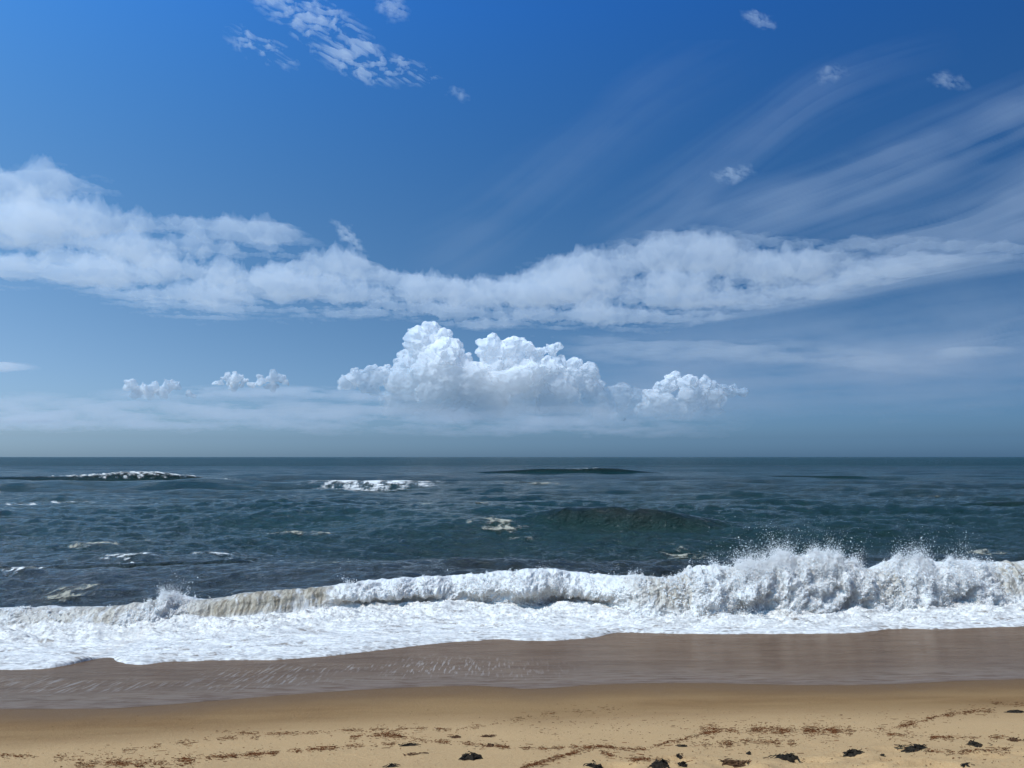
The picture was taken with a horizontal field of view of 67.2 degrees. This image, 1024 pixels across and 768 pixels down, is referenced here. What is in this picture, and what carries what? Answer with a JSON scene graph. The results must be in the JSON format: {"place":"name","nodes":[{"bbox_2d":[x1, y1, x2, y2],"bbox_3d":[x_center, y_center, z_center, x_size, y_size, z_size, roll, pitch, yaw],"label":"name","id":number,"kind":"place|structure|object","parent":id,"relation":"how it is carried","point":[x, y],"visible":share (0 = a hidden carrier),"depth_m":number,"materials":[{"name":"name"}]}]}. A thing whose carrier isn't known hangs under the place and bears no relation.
{"place":"outdoors","nodes":[
{"label":"outdoors","id":0,"kind":"place"},
{"bbox_2d":[0,457,1023,606],"bbox_3d":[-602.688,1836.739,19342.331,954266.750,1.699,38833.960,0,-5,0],"label":"sea","id":1,"kind":"structure","parent":0,"point":[395,531],"depth_m":35.87,"materials":[{"name":"liquid"}]},
{"bbox_2d":[4,566,43,570],"bbox_3d":[-12.760,4.906,20.213,1.769,0.333,2.304,0,-5,0],"label":"foam patch","id":2,"kind":"object","parent":1,"relation":"on","point":[24,567],"visible":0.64,"depth_m":20.10,"materials":[{"name":"white liquid"}]},
{"bbox_2d":[47,584,96,600],"bbox_3d":[-9.854,4.681,17.326,1.761,0.283,2.494,0,-5,0],"label":"foam patch","id":3,"kind":"object","parent":1,"relation":"on","point":[67,593],"visible":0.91,"depth_m":17.12,"materials":[{"name":"white liquid"}]},
{"bbox_2d":[69,540,149,547],"bbox_3d":[-15.085,5.822,27.930,4.274,0.234,1.947,2,-6,-23],"label":"foam patch","id":4,"kind":"object","parent":1,"relation":"on","point":[75,545],"visible":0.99,"depth_m":27.95,"materials":[{"name":"white liquid"}]},
{"bbox_2d":[106,552,147,559],"bbox_3d":[-11.765,5.336,23.948,2.297,0.315,2.539,0,-5,0],"label":"foam patch","id":5,"kind":"object","parent":1,"relation":"on","point":[127,555],"visible":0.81,"depth_m":23.62,"materials":[{"name":"white liquid"}]},
{"bbox_2d":[0,558,253,569],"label":"swell wave","id":6,"kind":"object","parent":1,"relation":"on","point":[138,564],"visible":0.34,"depth_m":21.84,"materials":[{"name":"liquid"}]},
{"bbox_2d":[0,471,296,481],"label":"swell wave","id":7,"kind":"object","parent":1,"relation":"on","point":[130,476],"visible":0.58,"depth_m":92.16,"materials":[{"name":"liquid"}]},
{"bbox_2d":[267,531,329,533],"bbox_3d":[-8.806,6.088,31.417,4.499,0.245,1.406,-1,-6,14],"label":"foam patch","id":8,"kind":"object","parent":1,"relation":"on","point":[300,532],"visible":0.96,"depth_m":31.22,"materials":[{"name":"white liquid"}]},
{"bbox_2d":[311,480,427,490],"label":"foam patch","id":9,"kind":"object","parent":1,"relation":"on","point":[375,482],"visible":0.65,"depth_m":76.09,"materials":[{"name":"white liquid"}]},
{"bbox_2d":[482,518,519,537],"bbox_3d":[-0.581,6.022,32.337,3.164,0.841,4.445,0,-5,0],"label":"foam patch","id":10,"kind":"object","parent":1,"relation":"on","point":[500,527],"visible":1,"depth_m":32.13,"materials":[{"name":"white liquid"}]},
{"bbox_2d":[0,509,1023,626],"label":"breaking wave","id":11,"kind":"object","parent":1,"relation":"on","point":[815,581],"visible":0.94,"depth_m":14.49,"materials":[{"name":"white liquid"}]},
{"bbox_2d":[476,468,657,472],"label":"swell wave","id":12,"kind":"object","parent":1,"relation":"on","point":[598,470],"visible":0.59,"depth_m":139.02,"materials":[{"name":"liquid"}]},
{"bbox_2d":[518,506,744,529],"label":"swell wave","id":13,"kind":"object","parent":1,"relation":"on","point":[637,518],"visible":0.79,"depth_m":33.11,"materials":[{"name":"liquid"}]},
{"bbox_2d":[666,546,700,558],"bbox_3d":[6.284,6.066,27.689,2.464,0.458,4.478,0,-5,0],"label":"foam patch","id":14,"kind":"object","parent":1,"relation":"on","point":[682,555],"visible":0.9,"depth_m":27.60,"materials":[{"name":"white liquid"}]},
{"bbox_2d":[773,476,865,477],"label":"swell wave","id":15,"kind":"object","parent":1,"relation":"on","point":[823,476],"visible":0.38,"depth_m":110.17,"materials":[{"name":"liquid"}]},
{"bbox_2d":[938,501,1023,506],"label":"swell wave","id":16,"kind":"object","parent":1,"relation":"on","point":[1009,503],"visible":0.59,"depth_m":46.41,"materials":[{"name":"liquid"}]},
{"bbox_2d":[968,549,1004,554],"bbox_3d":[17.024,6.036,27.623,3.384,0.226,2.956,0,-5,0],"label":"foam patch","id":17,"kind":"object","parent":1,"relation":"on","point":[978,551],"visible":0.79,"depth_m":27.72,"materials":[{"name":"white liquid"}]},
{"bbox_2d":[0,679,1023,767],"bbox_3d":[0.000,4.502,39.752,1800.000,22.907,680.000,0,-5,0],"label":"sand","id":18,"kind":"structure","parent":0,"point":[115,731],"depth_m":6.57,"materials":[{"name":"beige sand"}]},
{"bbox_2d":[382,763,398,767],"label":"seaweed clump","id":19,"kind":"object","parent":18,"relation":"on","point":[392,765],"visible":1,"depth_m":4.88,"materials":[{"name":"black plant"}]},
{"bbox_2d":[398,743,420,745],"bbox_3d":[-0.754,2.661,5.676,0.167,0.035,0.087,0,-5,0],"label":"seaweed clump","id":20,"kind":"object","parent":18,"relation":"on","point":[409,744],"visible":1,"depth_m":5.66,"materials":[{"name":"black plant"}]},
{"bbox_2d":[404,752,427,755],"bbox_3d":[-0.672,2.542,5.305,0.176,0.032,0.116,2,-6,-23],"label":"seaweed clump","id":21,"kind":"object","parent":18,"relation":"on","point":[410,753],"visible":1,"depth_m":5.28,"materials":[{"name":"brown plant"}]},
{"bbox_2d":[458,751,482,760],"bbox_3d":[-0.277,2.481,5.139,0.168,0.067,0.203,1,-5,-7],"label":"seaweed clump","id":22,"kind":"object","parent":18,"relation":"on","point":[472,756],"visible":1,"depth_m":5.09,"materials":[{"name":"black plant"}]},
{"bbox_2d":[1,702,1023,767],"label":"seaweed debris","id":23,"kind":"object","parent":18,"relation":"on","point":[833,730],"visible":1,"depth_m":5.58,"materials":[{"name":"brown plant"}]},
{"bbox_2d":[583,760,602,767],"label":"seaweed clump","id":24,"kind":"object","parent":18,"relation":"on","point":[592,765],"visible":1,"depth_m":4.77,"materials":[{"name":"black plant"}]},
{"bbox_2d":[648,758,669,767],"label":"seaweed clump","id":25,"kind":"object","parent":18,"relation":"on","point":[662,763],"visible":1,"depth_m":4.71,"materials":[{"name":"black plant"}]},
{"bbox_2d":[677,761,687,767],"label":"seaweed clump","id":26,"kind":"object","parent":18,"relation":"on","point":[683,764],"visible":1,"depth_m":4.71,"materials":[{"name":"black plant"}]},
{"bbox_2d":[718,758,751,767],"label":"seaweed clump","id":27,"kind":"object","parent":18,"relation":"on","point":[736,763],"visible":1,"depth_m":4.82,"materials":[{"name":"brown plant"}]},
{"bbox_2d":[764,753,802,762],"bbox_3d":[1.719,2.377,4.907,0.231,0.051,0.129,0,-5,5],"label":"seaweed clump","id":28,"kind":"object","parent":18,"relation":"on","point":[790,757],"visible":0.99,"depth_m":4.89,"materials":[{"name":"black plant"}]},
{"bbox_2d":[843,749,864,756],"bbox_3d":[2.212,2.401,5.017,0.150,0.044,0.086,1,-5,-7],"label":"seaweed clump","id":29,"kind":"object","parent":18,"relation":"on","point":[852,753],"visible":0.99,"depth_m":5.00,"materials":[{"name":"black plant"}]},
{"bbox_2d":[894,744,927,752],"bbox_3d":[2.673,2.428,5.135,0.205,0.056,0.170,0,-5,2],"label":"seaweed clump","id":30,"kind":"object","parent":18,"relation":"on","point":[912,748],"visible":0.99,"depth_m":5.13,"materials":[{"name":"black plant"}]},
{"bbox_2d":[960,762,973,766],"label":"seaweed clump","id":31,"kind":"object","parent":18,"relation":"on","point":[963,764],"visible":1,"depth_m":4.59,"materials":[{"name":"black plant"}]},
{"bbox_2d":[967,739,992,746],"bbox_3d":[3.151,2.431,5.200,0.129,0.036,0.128,4,-7,-40],"label":"seaweed clump","id":32,"kind":"object","parent":18,"relation":"on","point":[973,743],"visible":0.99,"depth_m":5.20,"materials":[{"name":"black plant"}]},
{"bbox_2d":[1005,710,1023,712],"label":"seaweed clump","id":33,"kind":"object","parent":18,"relation":"on","point":[1015,711],"visible":1,"depth_m":6.79,"materials":[{"name":"black plant"}]},
{"bbox_2d":[1006,737,1023,741],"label":"seaweed clump","id":34,"kind":"object","parent":18,"relation":"on","point":[1013,739],"visible":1,"depth_m":5.38,"materials":[{"name":"brown plant"}]},
{"bbox_2d":[0,626,1023,708],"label":"swash water","id":35,"kind":"structure","parent":0,"point":[897,656],"depth_m":10.09,"materials":[{"name":"liquid"}]},
{"bbox_2d":[0,597,1023,669],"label":"sea foam","id":36,"kind":"object","parent":35,"relation":"on","point":[343,627],"visible":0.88,"depth_m":13.09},
{"bbox_2d":[0,0,1023,456],"label":"sky","id":37,"kind":"structure","parent":0,"point":[229,228],"materials":[{"name":"blue"}]}
]}

